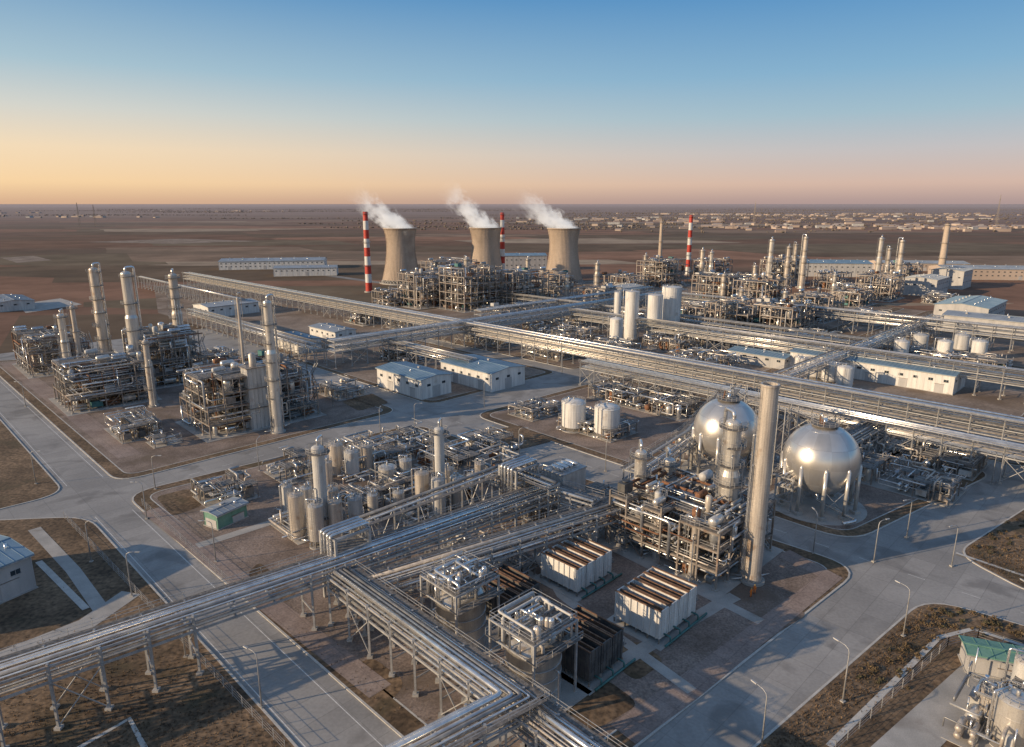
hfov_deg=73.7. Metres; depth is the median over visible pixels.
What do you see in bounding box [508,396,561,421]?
pipework skid
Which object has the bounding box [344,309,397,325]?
pipework skid
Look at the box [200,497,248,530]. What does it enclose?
green switchgear shed
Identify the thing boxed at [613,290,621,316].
storage tank
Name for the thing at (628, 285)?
distant warehouse
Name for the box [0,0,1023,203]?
sky
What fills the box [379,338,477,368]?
pipe rack
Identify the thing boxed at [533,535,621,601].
filter bin unit
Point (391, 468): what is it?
storage tank
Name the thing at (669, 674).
concrete path
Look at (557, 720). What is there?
pipe rack
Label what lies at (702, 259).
distillation column
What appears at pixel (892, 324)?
access road
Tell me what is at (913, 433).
pipe rack
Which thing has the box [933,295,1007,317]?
distant warehouse
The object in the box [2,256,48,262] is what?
field
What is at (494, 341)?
pipework skid
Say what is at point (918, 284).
distant warehouse
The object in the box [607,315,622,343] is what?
storage tank
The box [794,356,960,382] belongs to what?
windows
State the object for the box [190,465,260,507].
pipework skid
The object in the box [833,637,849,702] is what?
street lamp
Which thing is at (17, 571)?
windows
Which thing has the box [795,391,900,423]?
pipework skid
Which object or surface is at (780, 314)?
steel process structure
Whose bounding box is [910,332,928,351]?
storage tank
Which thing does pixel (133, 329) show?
distillation column
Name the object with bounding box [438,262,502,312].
steel process structure
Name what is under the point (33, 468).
street lamp
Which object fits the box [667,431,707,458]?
pipework skid
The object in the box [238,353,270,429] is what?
reactor tower
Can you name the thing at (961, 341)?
storage tank
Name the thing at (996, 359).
pipework skid
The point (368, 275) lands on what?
striped chimney
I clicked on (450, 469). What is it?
storage tank
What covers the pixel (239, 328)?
distillation column
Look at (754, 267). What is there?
distillation column
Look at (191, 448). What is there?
paved block
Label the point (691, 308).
steel process structure
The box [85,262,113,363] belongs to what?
distillation column
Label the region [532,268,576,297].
steel process structure
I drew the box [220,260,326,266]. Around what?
windows
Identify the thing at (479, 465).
storage tank
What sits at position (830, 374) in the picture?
storage tank
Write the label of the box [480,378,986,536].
paved block
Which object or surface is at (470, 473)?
storage tank
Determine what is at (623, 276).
steel process structure
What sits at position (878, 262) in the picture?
distillation column
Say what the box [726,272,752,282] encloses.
pipework skid
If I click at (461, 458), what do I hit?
pipework skid
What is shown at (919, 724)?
concrete road
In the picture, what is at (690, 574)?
distillation column
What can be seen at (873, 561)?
street lamp
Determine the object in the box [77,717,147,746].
concrete path
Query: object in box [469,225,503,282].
cooling tower
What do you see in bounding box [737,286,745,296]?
distillation column
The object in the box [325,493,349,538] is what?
storage tank
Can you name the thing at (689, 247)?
striped chimney
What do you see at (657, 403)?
pipework skid
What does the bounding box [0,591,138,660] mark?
concrete path
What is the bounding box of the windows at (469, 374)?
[444,367,520,380]
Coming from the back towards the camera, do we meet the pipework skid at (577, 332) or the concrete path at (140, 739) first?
the pipework skid at (577, 332)
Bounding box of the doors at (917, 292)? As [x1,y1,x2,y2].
[915,290,942,295]
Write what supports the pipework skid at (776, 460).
on the road at (804, 658)
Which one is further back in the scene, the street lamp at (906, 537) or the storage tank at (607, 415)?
the storage tank at (607, 415)
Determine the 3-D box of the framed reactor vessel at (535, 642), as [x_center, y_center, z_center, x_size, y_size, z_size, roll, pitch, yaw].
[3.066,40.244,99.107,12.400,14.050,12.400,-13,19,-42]
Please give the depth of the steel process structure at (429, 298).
475.96 m
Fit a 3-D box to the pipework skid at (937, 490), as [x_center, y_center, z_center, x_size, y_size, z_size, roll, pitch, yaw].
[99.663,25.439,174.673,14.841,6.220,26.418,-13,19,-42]
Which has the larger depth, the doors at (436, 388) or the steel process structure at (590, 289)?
the steel process structure at (590, 289)
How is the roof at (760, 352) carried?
on the walls at (771, 362)
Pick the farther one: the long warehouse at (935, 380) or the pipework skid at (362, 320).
the pipework skid at (362, 320)
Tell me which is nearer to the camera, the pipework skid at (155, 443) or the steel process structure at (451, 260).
the pipework skid at (155, 443)
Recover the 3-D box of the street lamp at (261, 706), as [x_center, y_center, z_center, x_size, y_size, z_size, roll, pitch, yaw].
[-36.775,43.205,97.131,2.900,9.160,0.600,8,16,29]
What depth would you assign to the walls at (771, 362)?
301.00 m
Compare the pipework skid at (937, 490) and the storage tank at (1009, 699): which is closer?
the storage tank at (1009, 699)
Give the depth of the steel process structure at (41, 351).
290.77 m
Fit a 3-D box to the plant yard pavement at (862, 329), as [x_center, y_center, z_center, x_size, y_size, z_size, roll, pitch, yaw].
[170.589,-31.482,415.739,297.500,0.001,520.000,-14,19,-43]
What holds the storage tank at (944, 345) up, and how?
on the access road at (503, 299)
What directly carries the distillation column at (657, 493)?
on the road at (804, 658)
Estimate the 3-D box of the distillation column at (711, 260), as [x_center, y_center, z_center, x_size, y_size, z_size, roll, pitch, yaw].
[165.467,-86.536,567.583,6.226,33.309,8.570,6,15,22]
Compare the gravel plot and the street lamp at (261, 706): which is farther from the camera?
the gravel plot
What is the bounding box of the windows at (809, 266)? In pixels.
[809,266,869,272]
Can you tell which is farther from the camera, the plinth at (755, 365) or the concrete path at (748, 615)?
the plinth at (755, 365)
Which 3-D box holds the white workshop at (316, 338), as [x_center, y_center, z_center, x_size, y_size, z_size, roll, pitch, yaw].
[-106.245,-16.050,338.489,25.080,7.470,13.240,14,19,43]
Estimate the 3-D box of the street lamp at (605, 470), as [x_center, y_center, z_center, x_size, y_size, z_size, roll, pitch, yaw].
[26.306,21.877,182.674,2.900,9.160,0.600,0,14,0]
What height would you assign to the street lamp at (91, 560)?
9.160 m
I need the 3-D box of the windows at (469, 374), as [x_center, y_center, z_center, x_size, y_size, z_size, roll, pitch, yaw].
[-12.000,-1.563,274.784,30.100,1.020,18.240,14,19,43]
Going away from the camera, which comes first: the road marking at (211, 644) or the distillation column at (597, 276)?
the road marking at (211, 644)
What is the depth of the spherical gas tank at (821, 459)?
155.87 m
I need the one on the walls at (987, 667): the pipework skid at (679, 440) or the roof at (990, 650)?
the roof at (990, 650)
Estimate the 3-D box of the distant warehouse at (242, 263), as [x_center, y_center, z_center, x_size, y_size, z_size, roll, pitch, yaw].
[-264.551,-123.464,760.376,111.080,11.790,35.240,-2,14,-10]
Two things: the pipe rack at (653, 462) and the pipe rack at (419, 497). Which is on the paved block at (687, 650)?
the pipe rack at (419, 497)
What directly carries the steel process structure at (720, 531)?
on the paved block at (687, 650)
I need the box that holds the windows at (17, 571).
[10,568,21,576]
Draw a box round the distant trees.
[0,208,1023,232]
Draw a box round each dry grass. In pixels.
[0,586,461,746]
[764,605,959,746]
[968,532,1023,581]
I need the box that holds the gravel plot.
[731,602,804,637]
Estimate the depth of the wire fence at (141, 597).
109.13 m
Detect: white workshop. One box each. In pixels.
[275,331,321,353]
[308,323,356,342]
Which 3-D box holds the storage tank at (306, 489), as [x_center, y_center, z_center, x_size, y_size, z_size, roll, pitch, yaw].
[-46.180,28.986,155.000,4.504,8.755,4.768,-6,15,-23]
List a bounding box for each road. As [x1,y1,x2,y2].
[0,328,1023,746]
[329,276,1019,372]
[540,284,1019,338]
[871,665,1001,746]
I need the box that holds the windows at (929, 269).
[929,269,1022,276]
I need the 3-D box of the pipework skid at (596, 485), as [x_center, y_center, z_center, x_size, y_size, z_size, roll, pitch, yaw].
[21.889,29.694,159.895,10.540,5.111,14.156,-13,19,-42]
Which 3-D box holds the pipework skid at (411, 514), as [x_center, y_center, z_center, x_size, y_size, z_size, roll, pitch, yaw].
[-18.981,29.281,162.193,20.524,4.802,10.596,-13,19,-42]
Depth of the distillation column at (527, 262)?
511.51 m
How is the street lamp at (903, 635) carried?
on the road at (804, 658)
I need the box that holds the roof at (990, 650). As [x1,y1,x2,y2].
[958,635,1023,664]
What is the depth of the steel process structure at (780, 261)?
602.73 m
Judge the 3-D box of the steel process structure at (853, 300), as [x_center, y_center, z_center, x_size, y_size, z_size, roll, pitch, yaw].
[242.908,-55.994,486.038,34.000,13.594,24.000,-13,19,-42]
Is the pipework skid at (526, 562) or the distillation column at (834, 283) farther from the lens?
the distillation column at (834, 283)
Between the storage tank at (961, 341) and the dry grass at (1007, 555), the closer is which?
the dry grass at (1007, 555)
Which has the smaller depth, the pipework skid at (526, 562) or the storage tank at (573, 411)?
the pipework skid at (526, 562)
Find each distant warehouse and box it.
[0,294,35,311]
[192,298,259,316]
[218,256,326,269]
[273,264,337,276]
[505,252,546,270]
[605,283,642,295]
[773,259,872,276]
[868,260,969,270]
[900,274,949,296]
[928,264,1023,279]
[931,266,973,289]
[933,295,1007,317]
[941,310,1023,335]
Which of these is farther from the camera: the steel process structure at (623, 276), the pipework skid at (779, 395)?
the steel process structure at (623, 276)
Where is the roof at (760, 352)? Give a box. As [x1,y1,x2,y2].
[727,345,790,359]
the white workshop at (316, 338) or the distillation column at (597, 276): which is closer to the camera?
the white workshop at (316, 338)
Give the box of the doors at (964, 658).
[960,646,1011,679]
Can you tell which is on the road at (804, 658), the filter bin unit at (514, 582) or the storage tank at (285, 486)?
the storage tank at (285, 486)
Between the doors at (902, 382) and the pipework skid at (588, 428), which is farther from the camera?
the doors at (902, 382)
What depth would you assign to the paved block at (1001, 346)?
350.58 m
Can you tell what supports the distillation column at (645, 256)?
on the plant yard pavement at (862, 329)
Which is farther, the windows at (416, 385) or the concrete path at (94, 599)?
the windows at (416, 385)
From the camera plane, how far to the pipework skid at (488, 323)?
377.35 m
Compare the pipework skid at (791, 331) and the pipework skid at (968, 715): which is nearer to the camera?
the pipework skid at (968, 715)
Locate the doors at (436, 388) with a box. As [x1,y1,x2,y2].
[387,380,440,396]
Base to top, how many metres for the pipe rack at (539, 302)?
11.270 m
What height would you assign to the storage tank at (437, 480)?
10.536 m
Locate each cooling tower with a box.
[380,226,418,284]
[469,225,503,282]
[543,226,584,284]
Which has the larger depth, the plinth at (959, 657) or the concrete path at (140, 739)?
the plinth at (959, 657)
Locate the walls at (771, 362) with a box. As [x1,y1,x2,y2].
[728,351,789,368]
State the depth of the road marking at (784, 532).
138.87 m
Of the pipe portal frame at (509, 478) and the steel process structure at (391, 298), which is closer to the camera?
the pipe portal frame at (509, 478)
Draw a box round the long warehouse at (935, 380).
[789,346,966,394]
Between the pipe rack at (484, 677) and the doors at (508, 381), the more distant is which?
the doors at (508, 381)
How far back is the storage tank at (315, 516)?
140.98 m
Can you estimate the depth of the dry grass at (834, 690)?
101.58 m
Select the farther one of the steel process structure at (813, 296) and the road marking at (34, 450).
the steel process structure at (813, 296)
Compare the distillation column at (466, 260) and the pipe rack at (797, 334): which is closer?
the pipe rack at (797, 334)
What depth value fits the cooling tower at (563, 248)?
603.13 m
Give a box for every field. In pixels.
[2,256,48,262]
[23,298,80,312]
[100,239,246,243]
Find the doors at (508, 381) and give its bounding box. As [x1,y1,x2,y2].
[453,373,511,389]
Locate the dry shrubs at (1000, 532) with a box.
[972,518,1023,555]
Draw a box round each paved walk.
[1,362,139,458]
[611,550,841,743]
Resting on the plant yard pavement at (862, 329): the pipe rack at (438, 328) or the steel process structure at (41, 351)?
the pipe rack at (438, 328)
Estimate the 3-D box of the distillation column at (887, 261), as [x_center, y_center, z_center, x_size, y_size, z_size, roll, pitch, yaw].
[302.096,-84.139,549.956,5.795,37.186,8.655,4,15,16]
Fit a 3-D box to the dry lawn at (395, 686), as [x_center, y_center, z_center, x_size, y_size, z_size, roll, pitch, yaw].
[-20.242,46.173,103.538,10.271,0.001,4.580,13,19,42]
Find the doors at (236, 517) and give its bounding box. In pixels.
[205,511,243,528]
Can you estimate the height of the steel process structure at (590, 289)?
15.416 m
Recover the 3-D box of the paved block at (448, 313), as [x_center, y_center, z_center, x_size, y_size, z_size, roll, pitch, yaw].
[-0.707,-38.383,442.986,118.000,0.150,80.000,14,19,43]
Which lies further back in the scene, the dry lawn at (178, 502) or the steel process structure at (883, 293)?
the steel process structure at (883, 293)
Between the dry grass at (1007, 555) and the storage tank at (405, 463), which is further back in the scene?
the storage tank at (405, 463)
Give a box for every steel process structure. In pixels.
[11,324,93,378]
[49,345,161,415]
[121,322,207,388]
[175,349,325,442]
[371,285,413,306]
[397,265,463,309]
[421,256,476,287]
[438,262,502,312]
[486,301,537,325]
[488,266,548,305]
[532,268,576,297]
[572,283,622,306]
[600,270,647,289]
[600,466,783,598]
[636,255,689,288]
[680,300,718,324]
[686,255,732,280]
[691,270,745,299]
[702,294,768,331]
[732,272,792,307]
[748,297,817,336]
[759,254,809,285]
[788,287,845,323]
[807,267,851,289]
[830,283,878,307]
[855,269,905,301]
[880,260,923,286]
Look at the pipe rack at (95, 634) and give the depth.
106.60 m
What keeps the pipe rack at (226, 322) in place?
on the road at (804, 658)
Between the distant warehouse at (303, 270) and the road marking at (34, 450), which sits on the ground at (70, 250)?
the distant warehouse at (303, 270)
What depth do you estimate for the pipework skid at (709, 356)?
299.42 m
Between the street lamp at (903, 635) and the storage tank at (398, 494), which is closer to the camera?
the street lamp at (903, 635)
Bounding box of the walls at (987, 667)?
[959,642,1012,676]
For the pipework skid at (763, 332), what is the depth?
337.06 m
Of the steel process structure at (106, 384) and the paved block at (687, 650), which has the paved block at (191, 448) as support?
the steel process structure at (106, 384)
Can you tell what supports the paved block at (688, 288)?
on the plant yard pavement at (862, 329)
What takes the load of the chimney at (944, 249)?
on the ground at (70, 250)
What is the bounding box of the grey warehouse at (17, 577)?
[0,535,38,603]
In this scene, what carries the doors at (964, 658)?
attached to the walls at (987, 667)
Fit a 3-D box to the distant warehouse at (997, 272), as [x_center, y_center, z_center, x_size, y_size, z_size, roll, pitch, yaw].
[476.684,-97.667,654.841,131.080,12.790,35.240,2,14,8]
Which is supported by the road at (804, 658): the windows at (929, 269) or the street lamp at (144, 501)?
the street lamp at (144, 501)
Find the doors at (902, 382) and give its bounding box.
[864,372,960,392]
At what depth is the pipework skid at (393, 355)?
312.29 m
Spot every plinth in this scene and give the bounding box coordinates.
[729,360,777,368]
[957,654,1008,680]
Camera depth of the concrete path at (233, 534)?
148.34 m
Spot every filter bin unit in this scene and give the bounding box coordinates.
[480,563,547,627]
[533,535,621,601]
[561,605,635,695]
[607,566,707,650]
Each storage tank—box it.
[274,480,292,511]
[282,487,305,540]
[297,481,312,514]
[301,498,324,549]
[325,456,333,485]
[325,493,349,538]
[326,438,344,474]
[327,483,339,499]
[338,445,359,480]
[344,491,371,521]
[359,440,373,472]
[365,488,378,520]
[374,460,396,486]
[389,485,406,520]
[398,454,411,484]
[411,466,428,512]
[429,471,445,517]
[445,462,454,498]
[446,470,466,509]
[463,468,479,498]
[474,458,490,485]
[556,396,585,433]
[591,400,621,439]
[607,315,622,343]
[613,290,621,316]
[622,288,639,339]
[641,292,662,339]
[661,284,681,335]
[794,354,809,372]
[803,357,821,380]
[819,358,839,383]
[834,362,854,386]
[874,331,890,353]
[893,337,909,358]
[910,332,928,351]
[933,338,953,357]
[953,331,970,350]
[968,338,988,355]
[971,680,1023,746]
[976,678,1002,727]
[994,648,1023,689]
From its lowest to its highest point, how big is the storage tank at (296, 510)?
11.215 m
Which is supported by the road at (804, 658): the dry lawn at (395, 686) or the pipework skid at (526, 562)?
the pipework skid at (526, 562)
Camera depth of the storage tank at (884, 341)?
325.78 m
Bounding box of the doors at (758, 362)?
[755,360,789,365]
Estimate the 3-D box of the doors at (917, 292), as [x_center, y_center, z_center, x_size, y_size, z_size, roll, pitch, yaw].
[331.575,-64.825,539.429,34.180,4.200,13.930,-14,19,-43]
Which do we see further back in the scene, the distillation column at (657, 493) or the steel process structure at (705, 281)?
the steel process structure at (705, 281)
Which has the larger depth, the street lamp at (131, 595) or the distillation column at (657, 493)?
the distillation column at (657, 493)
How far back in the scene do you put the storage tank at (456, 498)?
159.19 m
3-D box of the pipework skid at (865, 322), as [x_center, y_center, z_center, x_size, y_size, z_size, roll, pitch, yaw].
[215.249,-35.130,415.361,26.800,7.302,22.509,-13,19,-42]
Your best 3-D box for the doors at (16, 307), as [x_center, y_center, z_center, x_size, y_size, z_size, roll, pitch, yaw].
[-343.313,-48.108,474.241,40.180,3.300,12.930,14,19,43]
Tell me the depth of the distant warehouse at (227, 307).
437.63 m
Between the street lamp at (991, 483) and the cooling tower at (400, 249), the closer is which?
the street lamp at (991, 483)
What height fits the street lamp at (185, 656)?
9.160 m
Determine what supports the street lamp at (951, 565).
on the road at (804, 658)
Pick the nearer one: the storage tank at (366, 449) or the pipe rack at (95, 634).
the pipe rack at (95, 634)
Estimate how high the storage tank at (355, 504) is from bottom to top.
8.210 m
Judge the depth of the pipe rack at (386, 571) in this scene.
128.80 m
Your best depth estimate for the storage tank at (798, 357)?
286.42 m
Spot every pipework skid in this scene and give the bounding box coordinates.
[104,405,162,443]
[145,428,183,448]
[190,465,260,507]
[193,346,241,364]
[262,446,312,483]
[268,482,386,544]
[312,374,369,400]
[326,418,450,477]
[342,465,414,508]
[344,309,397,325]
[379,346,433,362]
[383,484,477,524]
[385,316,431,330]
[414,425,526,473]
[435,526,537,577]
[459,315,514,337]
[462,328,532,348]
[472,449,546,491]
[495,482,616,543]
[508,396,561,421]
[513,316,565,332]
[522,342,584,360]
[539,322,601,340]
[553,311,603,325]
[556,406,638,442]
[576,335,640,361]
[582,480,624,520]
[587,375,703,421]
[641,330,706,353]
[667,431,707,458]
[669,345,738,375]
[691,326,746,347]
[722,379,799,403]
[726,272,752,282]
[729,330,790,351]
[746,453,786,478]
[784,327,845,347]
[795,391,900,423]
[828,281,867,294]
[839,307,891,325]
[842,427,902,455]
[855,448,967,507]
[859,341,1013,371]
[882,436,989,480]
[920,290,963,303]
[941,647,1023,746]
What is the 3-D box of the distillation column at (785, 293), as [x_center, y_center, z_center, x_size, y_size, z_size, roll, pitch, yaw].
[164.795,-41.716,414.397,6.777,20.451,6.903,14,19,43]
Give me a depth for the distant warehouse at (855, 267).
668.71 m
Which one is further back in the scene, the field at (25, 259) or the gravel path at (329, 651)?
the field at (25, 259)
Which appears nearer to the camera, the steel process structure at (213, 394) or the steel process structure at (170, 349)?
the steel process structure at (213, 394)
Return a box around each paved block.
[0,351,392,478]
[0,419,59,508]
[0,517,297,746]
[132,426,850,746]
[288,340,552,402]
[412,300,609,328]
[427,333,591,368]
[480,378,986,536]
[534,289,688,313]
[586,321,774,365]
[599,362,1023,466]
[600,284,746,300]
[683,305,856,338]
[727,297,903,316]
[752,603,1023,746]
[762,349,1023,416]
[844,325,1023,368]
[897,311,941,326]
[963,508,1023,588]
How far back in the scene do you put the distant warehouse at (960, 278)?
574.58 m
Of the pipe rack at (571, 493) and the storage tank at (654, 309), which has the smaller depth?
the pipe rack at (571, 493)
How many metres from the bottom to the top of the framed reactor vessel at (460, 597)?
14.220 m
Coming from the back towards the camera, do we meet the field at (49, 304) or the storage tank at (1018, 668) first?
the field at (49, 304)
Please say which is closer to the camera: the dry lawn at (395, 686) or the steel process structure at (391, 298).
the dry lawn at (395, 686)
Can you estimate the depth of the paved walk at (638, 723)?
107.70 m
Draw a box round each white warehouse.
[375,361,452,399]
[439,354,526,392]
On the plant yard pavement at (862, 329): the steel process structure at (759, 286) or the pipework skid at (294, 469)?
the steel process structure at (759, 286)
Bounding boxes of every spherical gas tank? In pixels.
[681,383,757,486]
[769,404,866,525]
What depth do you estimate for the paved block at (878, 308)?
467.22 m
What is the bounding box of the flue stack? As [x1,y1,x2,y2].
[730,381,779,586]
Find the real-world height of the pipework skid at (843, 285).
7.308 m
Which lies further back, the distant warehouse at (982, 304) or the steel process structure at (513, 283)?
the steel process structure at (513, 283)
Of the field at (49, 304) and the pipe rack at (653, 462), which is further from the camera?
the field at (49, 304)
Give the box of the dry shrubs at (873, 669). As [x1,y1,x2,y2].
[856,607,1023,689]
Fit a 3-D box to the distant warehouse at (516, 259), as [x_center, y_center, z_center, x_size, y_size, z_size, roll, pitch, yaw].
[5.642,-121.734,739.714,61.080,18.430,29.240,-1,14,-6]
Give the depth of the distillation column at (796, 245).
595.31 m
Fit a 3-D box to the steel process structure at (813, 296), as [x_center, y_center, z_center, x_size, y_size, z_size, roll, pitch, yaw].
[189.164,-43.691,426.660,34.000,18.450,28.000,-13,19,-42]
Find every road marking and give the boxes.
[0,381,102,476]
[0,413,66,485]
[95,517,305,746]
[133,510,381,745]
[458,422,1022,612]
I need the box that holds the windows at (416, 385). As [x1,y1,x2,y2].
[380,374,444,386]
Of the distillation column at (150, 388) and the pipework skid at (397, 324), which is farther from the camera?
the pipework skid at (397, 324)
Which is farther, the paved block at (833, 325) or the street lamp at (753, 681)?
the paved block at (833, 325)
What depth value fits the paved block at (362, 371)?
301.18 m
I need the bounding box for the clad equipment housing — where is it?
[542,459,586,515]
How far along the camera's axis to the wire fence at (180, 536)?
141.42 m
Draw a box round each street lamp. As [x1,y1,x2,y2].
[30,450,40,483]
[85,520,97,561]
[126,551,139,596]
[130,481,148,518]
[151,455,160,488]
[179,606,195,657]
[198,520,217,561]
[243,646,264,708]
[256,436,260,470]
[604,439,615,471]
[751,679,766,746]
[811,507,817,553]
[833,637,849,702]
[871,518,889,562]
[895,580,910,636]
[903,500,911,538]
[949,525,958,566]
[989,451,996,484]
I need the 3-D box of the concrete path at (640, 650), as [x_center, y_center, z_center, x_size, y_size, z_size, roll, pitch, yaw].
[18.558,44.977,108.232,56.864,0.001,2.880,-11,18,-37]
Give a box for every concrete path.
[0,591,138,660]
[28,527,111,617]
[35,560,88,609]
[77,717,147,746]
[196,518,275,547]
[481,593,740,746]
[532,552,695,693]
[619,554,763,623]
[826,628,1023,746]
[956,552,1023,575]
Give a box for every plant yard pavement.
[154,282,404,353]
[395,278,956,370]
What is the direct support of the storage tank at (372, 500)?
on the road at (804, 658)
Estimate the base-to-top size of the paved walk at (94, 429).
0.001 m
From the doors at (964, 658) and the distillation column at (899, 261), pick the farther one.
the distillation column at (899, 261)
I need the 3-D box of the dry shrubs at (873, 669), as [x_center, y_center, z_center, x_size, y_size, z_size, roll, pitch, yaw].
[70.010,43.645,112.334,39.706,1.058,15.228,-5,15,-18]
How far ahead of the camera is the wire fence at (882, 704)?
101.92 m
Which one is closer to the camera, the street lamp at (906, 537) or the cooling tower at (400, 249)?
the street lamp at (906, 537)
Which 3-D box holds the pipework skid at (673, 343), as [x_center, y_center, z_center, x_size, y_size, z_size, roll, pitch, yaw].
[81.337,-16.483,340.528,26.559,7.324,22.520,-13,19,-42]
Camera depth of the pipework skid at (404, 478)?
168.35 m
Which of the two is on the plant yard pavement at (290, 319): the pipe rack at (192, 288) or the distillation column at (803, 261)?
the pipe rack at (192, 288)
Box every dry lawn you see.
[157,489,200,514]
[249,564,294,601]
[343,394,386,409]
[362,659,402,699]
[487,426,550,447]
[566,682,634,729]
[622,642,661,678]
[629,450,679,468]
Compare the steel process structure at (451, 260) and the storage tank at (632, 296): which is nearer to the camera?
the storage tank at (632, 296)
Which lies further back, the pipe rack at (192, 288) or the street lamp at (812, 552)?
the pipe rack at (192, 288)
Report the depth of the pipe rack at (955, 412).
258.34 m
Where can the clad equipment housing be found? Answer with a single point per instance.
(568, 470)
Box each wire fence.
[63,511,284,746]
[141,498,250,601]
[835,628,1023,746]
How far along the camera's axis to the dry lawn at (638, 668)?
105.64 m
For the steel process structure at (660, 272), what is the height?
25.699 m
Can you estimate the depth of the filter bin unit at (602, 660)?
103.95 m
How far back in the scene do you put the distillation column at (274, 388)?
209.48 m
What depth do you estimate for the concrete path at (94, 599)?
132.73 m
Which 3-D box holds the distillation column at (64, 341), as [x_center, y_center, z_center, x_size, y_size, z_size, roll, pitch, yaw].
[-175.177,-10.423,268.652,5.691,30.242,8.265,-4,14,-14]
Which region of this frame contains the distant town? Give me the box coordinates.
[0,210,1023,232]
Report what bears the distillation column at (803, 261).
on the ground at (70, 250)
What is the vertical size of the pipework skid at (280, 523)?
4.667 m
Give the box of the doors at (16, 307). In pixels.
[12,305,18,310]
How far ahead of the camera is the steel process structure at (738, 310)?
389.84 m
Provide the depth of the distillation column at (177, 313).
280.60 m
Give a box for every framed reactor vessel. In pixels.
[408,549,503,675]
[474,588,591,729]
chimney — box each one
[362,212,373,292]
[499,213,505,273]
[658,221,663,256]
[684,215,692,274]
[938,224,950,264]
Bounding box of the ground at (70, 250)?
[0,204,1023,353]
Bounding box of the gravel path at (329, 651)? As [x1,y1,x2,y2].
[142,507,390,697]
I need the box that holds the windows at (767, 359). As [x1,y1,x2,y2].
[743,355,787,362]
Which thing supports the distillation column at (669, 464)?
on the road at (804, 658)
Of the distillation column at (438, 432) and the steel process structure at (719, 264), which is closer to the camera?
the distillation column at (438, 432)
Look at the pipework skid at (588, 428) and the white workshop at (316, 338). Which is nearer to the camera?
the pipework skid at (588, 428)
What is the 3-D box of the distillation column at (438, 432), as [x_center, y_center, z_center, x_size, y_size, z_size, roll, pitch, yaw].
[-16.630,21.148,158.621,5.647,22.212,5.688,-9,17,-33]
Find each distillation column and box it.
[53,308,71,367]
[66,301,85,367]
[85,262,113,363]
[118,266,146,381]
[138,334,158,407]
[164,268,186,368]
[234,292,246,362]
[259,294,289,433]
[305,434,329,544]
[429,418,449,510]
[464,255,469,295]
[525,256,529,291]
[563,273,570,302]
[593,260,600,288]
[627,439,652,510]
[639,481,667,554]
[640,253,648,284]
[657,447,680,480]
[679,506,705,582]
[697,247,705,285]
[707,249,713,287]
[712,407,748,558]
[719,271,727,301]
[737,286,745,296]
[750,263,757,292]
[765,237,774,281]
[781,288,789,306]
[782,244,791,285]
[789,242,798,284]
[795,234,809,288]
[829,271,838,301]
[874,235,885,289]
[883,246,892,287]
[894,237,905,289]
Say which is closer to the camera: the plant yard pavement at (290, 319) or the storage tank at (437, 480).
the storage tank at (437, 480)
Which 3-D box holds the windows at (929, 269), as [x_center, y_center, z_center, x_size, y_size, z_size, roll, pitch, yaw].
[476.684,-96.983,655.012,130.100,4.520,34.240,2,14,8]
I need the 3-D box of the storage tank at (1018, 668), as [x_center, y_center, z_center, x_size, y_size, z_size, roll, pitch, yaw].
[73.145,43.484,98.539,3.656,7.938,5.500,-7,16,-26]
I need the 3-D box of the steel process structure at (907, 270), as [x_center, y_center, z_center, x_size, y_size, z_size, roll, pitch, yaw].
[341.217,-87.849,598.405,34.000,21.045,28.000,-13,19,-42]
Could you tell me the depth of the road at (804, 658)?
133.79 m
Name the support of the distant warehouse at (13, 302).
on the ground at (70, 250)
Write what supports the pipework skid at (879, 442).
on the road at (804, 658)
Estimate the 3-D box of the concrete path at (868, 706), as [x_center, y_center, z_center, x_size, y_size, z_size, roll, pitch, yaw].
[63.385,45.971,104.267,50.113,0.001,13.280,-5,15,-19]
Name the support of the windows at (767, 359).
attached to the walls at (771, 362)
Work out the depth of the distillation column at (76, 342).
287.48 m
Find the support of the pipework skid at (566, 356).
on the road at (804, 658)
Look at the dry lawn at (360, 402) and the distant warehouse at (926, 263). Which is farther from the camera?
the distant warehouse at (926, 263)
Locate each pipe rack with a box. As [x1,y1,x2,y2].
[0,477,562,746]
[137,276,244,302]
[182,272,1023,460]
[184,308,325,364]
[324,288,687,368]
[326,560,550,746]
[341,462,559,565]
[352,494,642,636]
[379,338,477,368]
[474,285,653,322]
[486,291,873,353]
[491,468,604,536]
[503,683,627,746]
[568,308,1023,399]
[579,358,1023,483]
[620,382,741,479]
[681,292,1023,352]
[771,314,943,397]
[772,421,885,511]
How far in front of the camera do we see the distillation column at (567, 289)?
492.28 m
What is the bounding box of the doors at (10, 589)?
[0,577,20,600]
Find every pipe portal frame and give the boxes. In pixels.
[319,516,371,609]
[498,455,538,525]
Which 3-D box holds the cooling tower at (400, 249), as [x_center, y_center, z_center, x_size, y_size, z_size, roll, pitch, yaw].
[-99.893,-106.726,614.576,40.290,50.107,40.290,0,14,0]
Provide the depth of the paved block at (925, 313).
442.10 m
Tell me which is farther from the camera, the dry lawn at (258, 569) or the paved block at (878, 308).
the paved block at (878, 308)
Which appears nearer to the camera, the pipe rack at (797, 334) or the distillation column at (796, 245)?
the pipe rack at (797, 334)

